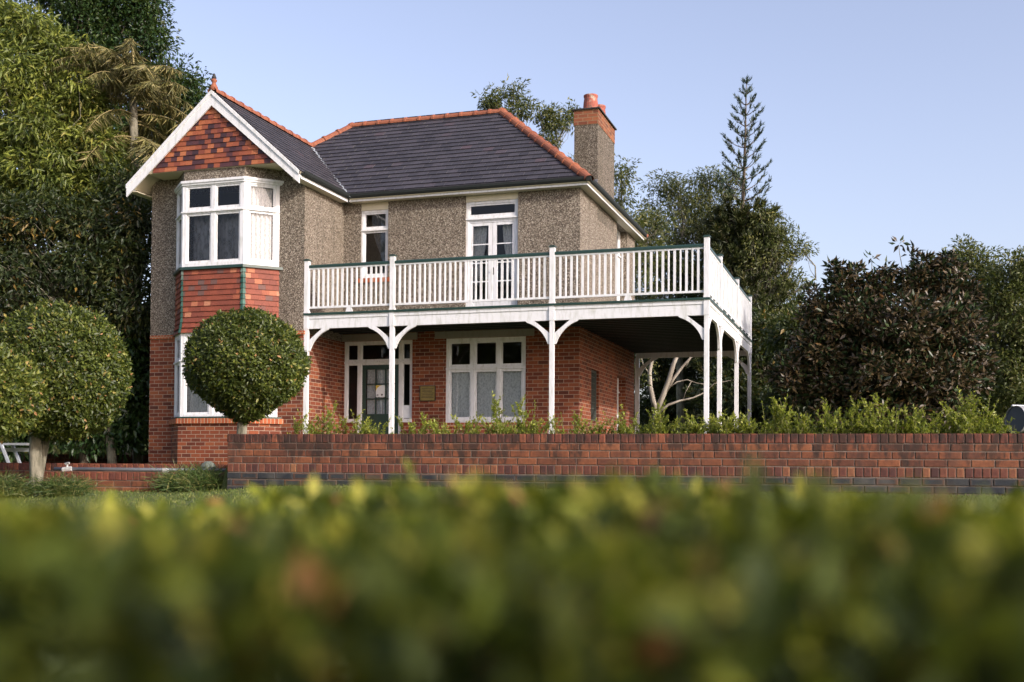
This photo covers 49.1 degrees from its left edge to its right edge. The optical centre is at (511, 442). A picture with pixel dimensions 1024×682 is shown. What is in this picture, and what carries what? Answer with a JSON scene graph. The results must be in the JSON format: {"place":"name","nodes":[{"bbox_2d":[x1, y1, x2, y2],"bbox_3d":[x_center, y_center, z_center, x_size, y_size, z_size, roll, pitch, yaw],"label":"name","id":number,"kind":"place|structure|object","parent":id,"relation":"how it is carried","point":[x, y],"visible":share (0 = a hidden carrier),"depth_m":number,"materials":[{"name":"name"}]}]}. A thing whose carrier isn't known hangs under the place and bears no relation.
{"place":"outdoors","nodes":[
{"label":"outdoors","id":0,"kind":"place"},
{"bbox_2d":[0,468,1021,680],"bbox_3d":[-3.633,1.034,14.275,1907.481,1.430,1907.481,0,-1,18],"label":"ground","id":1,"kind":"structure","parent":0,"point":[56,657],"depth_m":13.39,"materials":[{"name":"green plant"}]},
{"bbox_2d":[0,443,28,462],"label":"bench","id":2,"kind":"object","parent":1,"relation":"on","point":[13,449],"visible":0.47,"depth_m":17.97,"materials":[{"name":"metal"}]},
{"bbox_2d":[0,467,44,498],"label":"grass tuft","id":3,"kind":"object","parent":1,"relation":"on","point":[13,487],"visible":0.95,"depth_m":14.12,"materials":[{"name":"green plant"}]},
{"bbox_2d":[0,342,47,443],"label":"topiary tree","id":4,"kind":"object","parent":1,"relation":"on","point":[23,396],"visible":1,"depth_m":12.01,"materials":[{"name":"green plant"}]},
{"bbox_2d":[23,469,105,497],"bbox_3d":[-5.720,0.634,14.290,1.132,0.668,0.998,0,-1,18],"label":"grass tuft","id":5,"kind":"object","parent":1,"relation":"on","point":[64,486],"visible":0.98,"depth_m":14.18,"materials":[{"name":"green plant"}]},
{"bbox_2d":[0,0,131,462],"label":"mango tree","id":6,"kind":"object","parent":1,"relation":"on","point":[47,112],"visible":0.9,"depth_m":28.04,"materials":[{"name":"green plant"}]},
{"bbox_2d":[0,297,135,494],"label":"topiary tree","id":7,"kind":"object","parent":1,"relation":"on","point":[80,357],"visible":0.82,"depth_m":14.03,"materials":[{"name":"green plant"}]},
{"bbox_2d":[0,454,148,463],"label":"edging wall","id":8,"kind":"structure","parent":1,"relation":"on","point":[62,458],"depth_m":30.01,"materials":[{"name":"brick"}]},
{"bbox_2d":[0,316,149,463],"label":"evergreen tree","id":9,"kind":"object","parent":1,"relation":"on","point":[129,425],"visible":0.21,"depth_m":27.74,"materials":[{"name":"green plant"}]},
{"bbox_2d":[0,152,151,463],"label":"evergreen tree","id":10,"kind":"object","parent":1,"relation":"on","point":[76,267],"visible":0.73,"depth_m":27.07,"materials":[{"name":"green plant"}]},
{"bbox_2d":[23,439,148,454],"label":"distant wood","id":11,"kind":"object","parent":1,"relation":"on","point":[57,450],"depth_m":70.79,"materials":[{"name":"green plant"}]},
{"bbox_2d":[0,471,223,491],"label":"edging wall","id":12,"kind":"structure","parent":1,"relation":"on","point":[120,481],"depth_m":14.97,"materials":[{"name":"brick"}]},
{"bbox_2d":[54,462,225,471],"bbox_3d":[-5.031,0.337,15.156,2.378,0.140,0.103,0,-1,3],"label":"pipe","id":13,"kind":"object","parent":12,"relation":"on","point":[67,468],"visible":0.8,"depth_m":15.17,"materials":[{"name":"grey metal"}]},
{"bbox_2d":[14,0,211,454],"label":"evergreen tree","id":14,"kind":"object","parent":1,"relation":"on","point":[109,24],"visible":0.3,"depth_m":37.52,"materials":[{"name":"green plant"}]},
{"bbox_2d":[0,463,226,472],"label":"edging wall","id":15,"kind":"structure","parent":1,"relation":"on","point":[22,466],"depth_m":16.21,"materials":[{"name":"brick"}]},
{"bbox_2d":[52,38,193,463],"bbox_3d":[-9.704,-4.803,28.799,3.655,11.240,3.890,0,-1,18],"label":"palm tree","id":16,"kind":"object","parent":1,"relation":"on","point":[130,76],"visible":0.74,"depth_m":28.52,"materials":[{"name":"green plant"}]},
{"bbox_2d":[132,457,226,491],"bbox_3d":[-4.081,0.600,14.826,1.648,0.826,1.591,0,-1,18],"label":"grass tuft","id":17,"kind":"object","parent":1,"relation":"on","point":[201,480],"visible":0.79,"depth_m":14.50,"materials":[{"name":"green plant"}]},
{"bbox_2d":[201,461,215,467],"bbox_3d":[-4.221,0.321,15.599,0.213,0.125,0.217,0,-1,18],"label":"stone","id":18,"kind":"object","parent":1,"relation":"on","point":[206,463],"visible":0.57,"depth_m":15.53,"materials":[{"name":"grey stone"}]},
{"bbox_2d":[181,306,312,433],"bbox_3d":[-3.914,-0.783,16.497,1.957,2.440,1.947,0,-1,18],"label":"topiary tree","id":19,"kind":"object","parent":1,"relation":"on","point":[242,368],"visible":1,"depth_m":15.96,"materials":[{"name":"green plant"}]},
{"bbox_2d":[125,73,752,463],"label":"house","id":20,"kind":"structure","parent":1,"relation":"on","point":[460,265],"depth_m":25.74,"materials":[{"name":"brick"}]},
{"bbox_2d":[173,333,179,416],"bbox_3d":[-7.582,-1.512,25.656,0.190,1.955,0.785,1,-1,-26],"label":"window","id":21,"kind":"structure","parent":20,"relation":"in","point":[177,337],"depth_m":25.88,"materials":[{"name":"white paint"}]},
{"bbox_2d":[175,188,182,269],"bbox_3d":[-7.568,-4.893,25.726,0.170,1.910,0.785,1,-1,-26],"label":"window","id":22,"kind":"structure","parent":20,"relation":"in","point":[179,195],"depth_m":25.96,"materials":[{"name":"white paint"}]},
{"bbox_2d":[180,332,223,416],"bbox_3d":[-6.689,-1.518,25.095,1.560,1.955,0.210,0,-1,18],"label":"window","id":23,"kind":"structure","parent":20,"relation":"in","point":[192,405],"depth_m":25.25,"materials":[{"name":"white paint"}]},
{"bbox_2d":[182,181,243,266],"bbox_3d":[-6.642,-4.898,25.241,1.560,1.910,0.360,0,-1,18],"label":"window","id":24,"kind":"structure","parent":20,"relation":"in","point":[212,212],"depth_m":25.16,"materials":[{"name":"white paint"}]},
{"bbox_2d":[244,182,279,266],"bbox_3d":[-5.604,-4.894,25.086,0.792,1.910,0.170,1,-1,-27],"label":"window","id":25,"kind":"structure","parent":20,"relation":"in","point":[263,208],"depth_m":25.14,"materials":[{"name":"white paint"}]},
{"bbox_2d":[265,409,276,416],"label":"window","id":26,"kind":"structure","parent":20,"relation":"in","point":[274,414],"depth_m":25.09,"materials":[{"name":"white paint"}]},
{"bbox_2d":[361,209,387,277],"bbox_3d":[-3.244,-4.717,26.680,0.710,1.620,0.110,0,-1,18],"label":"window","id":27,"kind":"structure","parent":20,"relation":"in","point":[374,230],"depth_m":26.70,"materials":[{"name":"white paint"}]},
{"bbox_2d":[446,336,525,422],"bbox_3d":[-0.591,-1.433,25.734,1.940,1.950,0.145,0,-1,18],"label":"window","id":28,"kind":"structure","parent":20,"relation":"in","point":[469,387],"depth_m":25.78,"materials":[{"name":"white paint"}]},
{"bbox_2d":[466,199,517,306],"bbox_3d":[-0.429,-4.206,25.830,1.270,2.700,0.260,0,-1,18],"label":"door","id":29,"kind":"structure","parent":20,"relation":"in","point":[476,225],"depth_m":25.81,"materials":[{"name":"white paint"}]},
{"bbox_2d":[591,370,595,420],"bbox_3d":[1.858,-1.106,26.403,0.084,1.200,0.750,0,-1,18],"label":"leaded window","id":30,"kind":"structure","parent":20,"relation":"in","point":[593,373],"depth_m":26.61,"materials":[{"name":"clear glass"}]},
{"bbox_2d":[617,378,619,426],"bbox_3d":[2.629,-0.551,29.147,0.110,2.320,1.030,0,-1,18],"label":"side door","id":31,"kind":"structure","parent":20,"relation":"in","point":[618,392],"depth_m":29.57,"materials":[{"name":"white paint"}]},
{"bbox_2d":[616,230,620,300],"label":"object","id":32,"kind":"structure","parent":20,"relation":"in","point":[618,233],"depth_m":29.71,"materials":[{"name":"white paint"}]},
{"bbox_2d":[0,452,1023,681],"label":"hedge","id":33,"kind":"object","parent":1,"relation":"on","point":[643,578],"visible":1,"depth_m":0.55,"materials":[{"name":"green plant"}]},
{"bbox_2d":[470,72,579,160],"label":"eucalyptus tree","id":34,"kind":"object","parent":1,"relation":"on","point":[554,124],"visible":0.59,"depth_m":41.80,"materials":[{"name":"green plant"}]},
{"bbox_2d":[227,433,1023,495],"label":"garden wall","id":35,"kind":"structure","parent":1,"relation":"on","point":[966,463],"depth_m":12.98,"materials":[{"name":"brick"}]},
{"bbox_2d":[614,153,681,286],"bbox_3d":[4.279,-4.520,40.194,3.290,11.418,3.150,0,-1,18],"label":"eucalyptus tree","id":36,"kind":"object","parent":1,"relation":"on","point":[653,230],"visible":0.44,"depth_m":39.98,"materials":[{"name":"green plant"}]},
{"bbox_2d":[634,353,710,433],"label":"background tree","id":37,"kind":"object","parent":1,"relation":"on","point":[663,369],"visible":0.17,"depth_m":47.24,"materials":[{"name":"green plant"}]},
{"bbox_2d":[632,167,717,432],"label":"eucalyptus tree","id":38,"kind":"object","parent":1,"relation":"on","point":[671,194],"visible":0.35,"depth_m":45.63,"materials":[{"name":"green plant"}]},
{"bbox_2d":[634,355,730,432],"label":"pale tree","id":39,"kind":"object","parent":1,"relation":"on","point":[668,384],"visible":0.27,"depth_m":32.96,"materials":[{"name":"beige plant"}]},
{"bbox_2d":[679,163,777,372],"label":"eucalyptus tree","id":40,"kind":"object","parent":1,"relation":"on","point":[704,184],"visible":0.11,"depth_m":46.73,"materials":[{"name":"green plant"}]},
{"bbox_2d":[679,75,807,423],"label":"pine tree","id":41,"kind":"object","parent":1,"relation":"on","point":[726,241],"visible":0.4,"depth_m":43.32,"materials":[{"name":"green plant"}]},
{"bbox_2d":[690,300,804,433],"bbox_3d":[8.481,-1.780,37.915,4.771,5.902,4.318,0,-1,18],"label":"background tree","id":42,"kind":"object","parent":1,"relation":"on","point":[759,379],"visible":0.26,"depth_m":37.09,"materials":[{"name":"green plant"}]},
{"bbox_2d":[727,200,819,367],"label":"eucalyptus tree","id":43,"kind":"object","parent":1,"relation":"on","point":[791,281],"visible":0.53,"depth_m":42.67,"materials":[{"name":"green plant"}]},
{"bbox_2d":[751,306,864,433],"bbox_3d":[9.047,-1.534,33.121,3.853,5.210,3.734,0,-1,18],"label":"background tree","id":44,"kind":"object","parent":1,"relation":"on","point":[786,328],"visible":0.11,"depth_m":32.54,"materials":[{"name":"green plant"}]},
{"bbox_2d":[765,235,1002,433],"bbox_3d":[8.872,-2.051,26.607,5.629,5.976,2.946,0,-1,6],"label":"magnolia tree","id":45,"kind":"object","parent":1,"relation":"on","point":[851,329],"visible":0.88,"depth_m":26.38,"materials":[{"name":"green plant"}]},
{"bbox_2d":[885,360,988,432],"bbox_3d":[11.870,-1.219,33.931,4.866,4.686,3.750,0,-1,18],"label":"background tree","id":46,"kind":"object","parent":1,"relation":"on","point":[985,399],"visible":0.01,"depth_m":33.00,"materials":[{"name":"green plant"}]},
{"bbox_2d":[931,234,1016,417],"bbox_3d":[16.322,-3.098,40.077,4.322,8.723,3.590,0,-1,18],"label":"evergreen tree","id":47,"kind":"object","parent":1,"relation":"on","point":[976,263],"visible":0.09,"depth_m":39.60,"materials":[{"name":"green plant"}]},
{"bbox_2d":[975,391,1017,432],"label":"background tree","id":48,"kind":"object","parent":1,"relation":"on","point":[1000,416],"depth_m":40.76,"materials":[{"name":"green plant"}]},
{"bbox_2d":[975,245,1023,425],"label":"evergreen tree","id":49,"kind":"object","parent":1,"relation":"on","point":[1009,385],"visible":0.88,"depth_m":37.67,"materials":[{"name":"green plant"}]},
{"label":"soil","id":50,"kind":"structure","parent":1,"relation":"on","visible":0},
{"bbox_2d":[287,416,311,433],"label":"shrub","id":51,"kind":"object","parent":50,"relation":"on","point":[296,429],"visible":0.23,"depth_m":14.49,"materials":[{"name":"green plant"}]},
{"bbox_2d":[297,408,323,433],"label":"shrub","id":52,"kind":"object","parent":50,"relation":"on","point":[311,430],"visible":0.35,"depth_m":14.34,"materials":[{"name":"green plant"}]},
{"bbox_2d":[315,400,341,433],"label":"shrub","id":53,"kind":"object","parent":50,"relation":"on","point":[329,428],"visible":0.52,"depth_m":14.37,"materials":[{"name":"green plant"}]},
{"bbox_2d":[333,416,356,433],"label":"shrub","id":54,"kind":"object","parent":50,"relation":"on","point":[342,425],"visible":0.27,"depth_m":14.28,"materials":[{"name":"green plant"}]},
{"bbox_2d":[353,417,370,433],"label":"shrub","id":55,"kind":"object","parent":50,"relation":"on","point":[362,425],"visible":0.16,"depth_m":14.17,"materials":[{"name":"green plant"}]},
{"bbox_2d":[350,409,376,433],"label":"shrub","id":56,"kind":"object","parent":50,"relation":"on","point":[355,427],"visible":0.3,"depth_m":14.15,"materials":[{"name":"green plant"}]},
{"bbox_2d":[364,417,390,433],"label":"shrub","id":57,"kind":"object","parent":50,"relation":"on","point":[374,430],"visible":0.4,"depth_m":14.16,"materials":[{"name":"green plant"}]},
{"bbox_2d":[397,415,425,433],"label":"shrub","id":58,"kind":"object","parent":50,"relation":"on","point":[409,424],"visible":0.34,"depth_m":14.11,"materials":[{"name":"green plant"}]},
{"bbox_2d":[412,421,426,433],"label":"shrub","id":59,"kind":"object","parent":50,"relation":"on","point":[421,430],"visible":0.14,"depth_m":14.04,"materials":[{"name":"green plant"}]},
{"bbox_2d":[418,411,446,433],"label":"shrub","id":60,"kind":"object","parent":50,"relation":"on","point":[424,421],"visible":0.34,"depth_m":14.04,"materials":[{"name":"green plant"}]},
{"bbox_2d":[427,418,458,433],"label":"shrub","id":61,"kind":"object","parent":50,"relation":"on","point":[438,430],"visible":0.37,"depth_m":13.89,"materials":[{"name":"green plant"}]},
{"bbox_2d":[450,414,482,433],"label":"shrub","id":62,"kind":"object","parent":50,"relation":"on","point":[457,422],"visible":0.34,"depth_m":13.85,"materials":[{"name":"green plant"}]},
{"bbox_2d":[465,411,488,433],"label":"shrub","id":63,"kind":"object","parent":50,"relation":"on","point":[474,421],"visible":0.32,"depth_m":13.86,"materials":[{"name":"green plant"}]},
{"bbox_2d":[477,390,520,433],"bbox_3d":[-0.143,-0.175,13.804,0.438,0.978,0.603,0,-2,34],"label":"shrub","id":64,"kind":"object","parent":50,"relation":"on","point":[495,414],"visible":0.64,"depth_m":13.80,"materials":[{"name":"green plant"}]},
{"bbox_2d":[493,394,538,433],"bbox_3d":[0.060,-0.154,13.745,0.574,0.931,0.417,0,-1,5],"label":"shrub","id":65,"kind":"object","parent":50,"relation":"on","point":[522,414],"visible":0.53,"depth_m":13.79,"materials":[{"name":"green plant"}]},
{"bbox_2d":[510,415,544,433],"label":"shrub","id":66,"kind":"object","parent":50,"relation":"on","point":[526,430],"visible":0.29,"depth_m":13.64,"materials":[{"name":"green plant"}]},
{"bbox_2d":[523,418,553,433],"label":"shrub","id":67,"kind":"object","parent":50,"relation":"on","point":[541,430],"visible":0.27,"depth_m":13.59,"materials":[{"name":"green plant"}]},
{"bbox_2d":[545,413,562,433],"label":"shrub","id":68,"kind":"object","parent":50,"relation":"on","point":[553,427],"visible":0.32,"depth_m":13.55,"materials":[{"name":"green plant"}]},
{"bbox_2d":[557,406,584,433],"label":"shrub","id":69,"kind":"object","parent":50,"relation":"on","point":[576,429],"visible":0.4,"depth_m":13.46,"materials":[{"name":"green plant"}]},
{"bbox_2d":[571,418,591,433],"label":"shrub","id":70,"kind":"object","parent":50,"relation":"on","point":[583,428],"visible":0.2,"depth_m":13.48,"materials":[{"name":"green plant"}]},
{"bbox_2d":[585,411,613,433],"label":"shrub","id":71,"kind":"object","parent":50,"relation":"on","point":[599,430],"visible":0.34,"depth_m":13.43,"materials":[{"name":"green plant"}]},
{"bbox_2d":[596,419,612,433],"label":"shrub","id":72,"kind":"object","parent":50,"relation":"on","point":[609,430],"visible":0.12,"depth_m":13.45,"materials":[{"name":"green plant"}]},
{"bbox_2d":[609,404,641,433],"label":"shrub","id":73,"kind":"object","parent":50,"relation":"on","point":[621,428],"visible":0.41,"depth_m":13.34,"materials":[{"name":"green plant"}]},
{"bbox_2d":[614,417,648,433],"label":"shrub","id":74,"kind":"object","parent":50,"relation":"on","point":[637,425],"visible":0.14,"depth_m":13.36,"materials":[{"name":"green plant"}]},
{"bbox_2d":[626,401,669,433],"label":"shrub","id":75,"kind":"object","parent":50,"relation":"on","point":[656,427],"visible":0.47,"depth_m":13.32,"materials":[{"name":"green plant"}]},
{"bbox_2d":[643,411,673,433],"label":"shrub","id":76,"kind":"object","parent":50,"relation":"on","point":[656,417],"visible":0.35,"depth_m":13.29,"materials":[{"name":"green plant"}]},
{"bbox_2d":[644,416,682,433],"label":"shrub","id":77,"kind":"object","parent":50,"relation":"on","point":[673,425],"visible":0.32,"depth_m":13.20,"materials":[{"name":"green plant"}]},
{"bbox_2d":[670,409,711,433],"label":"shrub","id":78,"kind":"object","parent":50,"relation":"on","point":[687,425],"visible":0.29,"depth_m":13.15,"materials":[{"name":"green plant"}]},
{"bbox_2d":[685,417,711,433],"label":"shrub","id":79,"kind":"object","parent":50,"relation":"on","point":[707,430],"visible":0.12,"depth_m":13.17,"materials":[{"name":"green plant"}]},
{"bbox_2d":[691,408,735,433],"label":"shrub","id":80,"kind":"object","parent":50,"relation":"on","point":[713,427],"visible":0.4,"depth_m":13.08,"materials":[{"name":"green plant"}]},
{"bbox_2d":[708,413,745,433],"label":"shrub","id":81,"kind":"object","parent":50,"relation":"on","point":[717,424],"visible":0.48,"depth_m":12.96,"materials":[{"name":"green plant"}]},
{"bbox_2d":[718,409,757,433],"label":"shrub","id":82,"kind":"object","parent":50,"relation":"on","point":[751,428],"visible":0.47,"depth_m":12.94,"materials":[{"name":"green plant"}]},
{"bbox_2d":[738,410,793,433],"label":"shrub","id":83,"kind":"object","parent":50,"relation":"on","point":[750,422],"visible":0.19,"depth_m":12.96,"materials":[{"name":"green plant"}]},
{"bbox_2d":[753,394,789,433],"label":"shrub","id":84,"kind":"object","parent":50,"relation":"on","point":[777,428],"visible":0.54,"depth_m":12.86,"materials":[{"name":"green plant"}]},
{"bbox_2d":[766,406,801,433],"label":"shrub","id":85,"kind":"object","parent":50,"relation":"on","point":[775,410],"visible":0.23,"depth_m":12.94,"materials":[{"name":"green plant"}]},
{"bbox_2d":[769,397,811,433],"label":"shrub","id":86,"kind":"object","parent":50,"relation":"on","point":[789,422],"visible":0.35,"depth_m":12.82,"materials":[{"name":"green plant"}]},
{"bbox_2d":[783,407,840,433],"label":"shrub","id":87,"kind":"object","parent":50,"relation":"on","point":[804,425],"visible":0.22,"depth_m":12.82,"materials":[{"name":"green plant"}]},
{"bbox_2d":[795,397,838,433],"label":"shrub","id":88,"kind":"object","parent":50,"relation":"on","point":[826,415],"visible":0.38,"depth_m":12.82,"materials":[{"name":"green plant"}]},
{"bbox_2d":[814,408,853,433],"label":"shrub","id":89,"kind":"object","parent":50,"relation":"on","point":[844,432],"visible":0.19,"depth_m":12.77,"materials":[{"name":"green plant"}]},
{"bbox_2d":[828,396,876,433],"bbox_3d":[3.823,-0.113,12.740,0.527,0.844,0.385,1,-1,-6],"label":"shrub","id":90,"kind":"object","parent":50,"relation":"on","point":[855,410],"visible":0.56,"depth_m":12.71,"materials":[{"name":"green plant"}]},
{"bbox_2d":[841,398,887,433],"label":"shrub","id":91,"kind":"object","parent":50,"relation":"on","point":[865,412],"visible":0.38,"depth_m":12.67,"materials":[{"name":"green plant"}]},
{"bbox_2d":[853,408,882,433],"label":"shrub","id":92,"kind":"object","parent":50,"relation":"on","point":[866,428],"visible":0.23,"depth_m":12.61,"materials":[{"name":"green plant"}]},
{"bbox_2d":[864,392,902,433],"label":"shrub","id":93,"kind":"object","parent":50,"relation":"on","point":[883,419],"visible":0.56,"depth_m":12.58,"materials":[{"name":"green plant"}]},
{"bbox_2d":[883,411,919,433],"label":"shrub","id":94,"kind":"object","parent":50,"relation":"on","point":[899,429],"visible":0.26,"depth_m":12.53,"materials":[{"name":"green plant"}]},
{"bbox_2d":[863,399,941,433],"bbox_3d":[4.390,-0.099,12.694,0.488,0.848,0.924,1,-2,-34],"label":"shrub","id":95,"kind":"object","parent":50,"relation":"on","point":[914,428],"visible":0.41,"depth_m":12.46,"materials":[{"name":"green plant"}]},
{"bbox_2d":[903,404,942,432],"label":"shrub","id":96,"kind":"object","parent":50,"relation":"on","point":[919,415],"visible":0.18,"depth_m":12.62,"materials":[{"name":"green plant"}]},
{"bbox_2d":[920,401,963,432],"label":"shrub","id":97,"kind":"object","parent":50,"relation":"on","point":[945,426],"visible":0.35,"depth_m":12.43,"materials":[{"name":"green plant"}]},
{"bbox_2d":[928,402,970,433],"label":"shrub","id":98,"kind":"object","parent":50,"relation":"on","point":[954,428],"visible":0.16,"depth_m":12.47,"materials":[{"name":"green plant"}]},
{"bbox_2d":[951,412,989,432],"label":"shrub","id":99,"kind":"object","parent":50,"relation":"on","point":[968,431],"visible":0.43,"depth_m":12.28,"materials":[{"name":"green plant"}]},
{"bbox_2d":[954,385,1003,433],"bbox_3d":[5.163,-0.165,12.428,0.481,0.972,0.663,0,-1,16],"label":"shrub","id":100,"kind":"object","parent":50,"relation":"on","point":[998,427],"visible":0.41,"depth_m":12.44,"materials":[{"name":"green plant"}]},
{"bbox_2d":[959,398,998,432],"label":"shrub","id":101,"kind":"object","parent":50,"relation":"on","point":[990,420],"visible":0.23,"depth_m":12.36,"materials":[{"name":"green plant"}]},
{"bbox_2d":[939,401,1019,433],"bbox_3d":[5.138,-0.070,12.382,0.845,0.776,0.446,0,-1,11],"label":"shrub","id":102,"kind":"object","parent":50,"relation":"on","point":[1003,430],"visible":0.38,"depth_m":12.32,"materials":[{"name":"green plant"}]},
{"bbox_2d":[0,484,1022,513],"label":"lawn grass","id":103,"kind":"structure","parent":0,"point":[193,496],"depth_m":13.48,"materials":[{"name":"green plant"}]},
{"bbox_2d":[1,0,1023,396],"label":"sky","id":104,"kind":"structure","parent":0,"point":[885,119],"materials":[{"name":"blue"}]},
{"bbox_2d":[1005,405,1023,432],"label":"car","id":105,"kind":"object","parent":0,"point":[1016,412],"visible":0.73,"depth_m":15.50,"materials":[{"name":"metal"}]}
]}

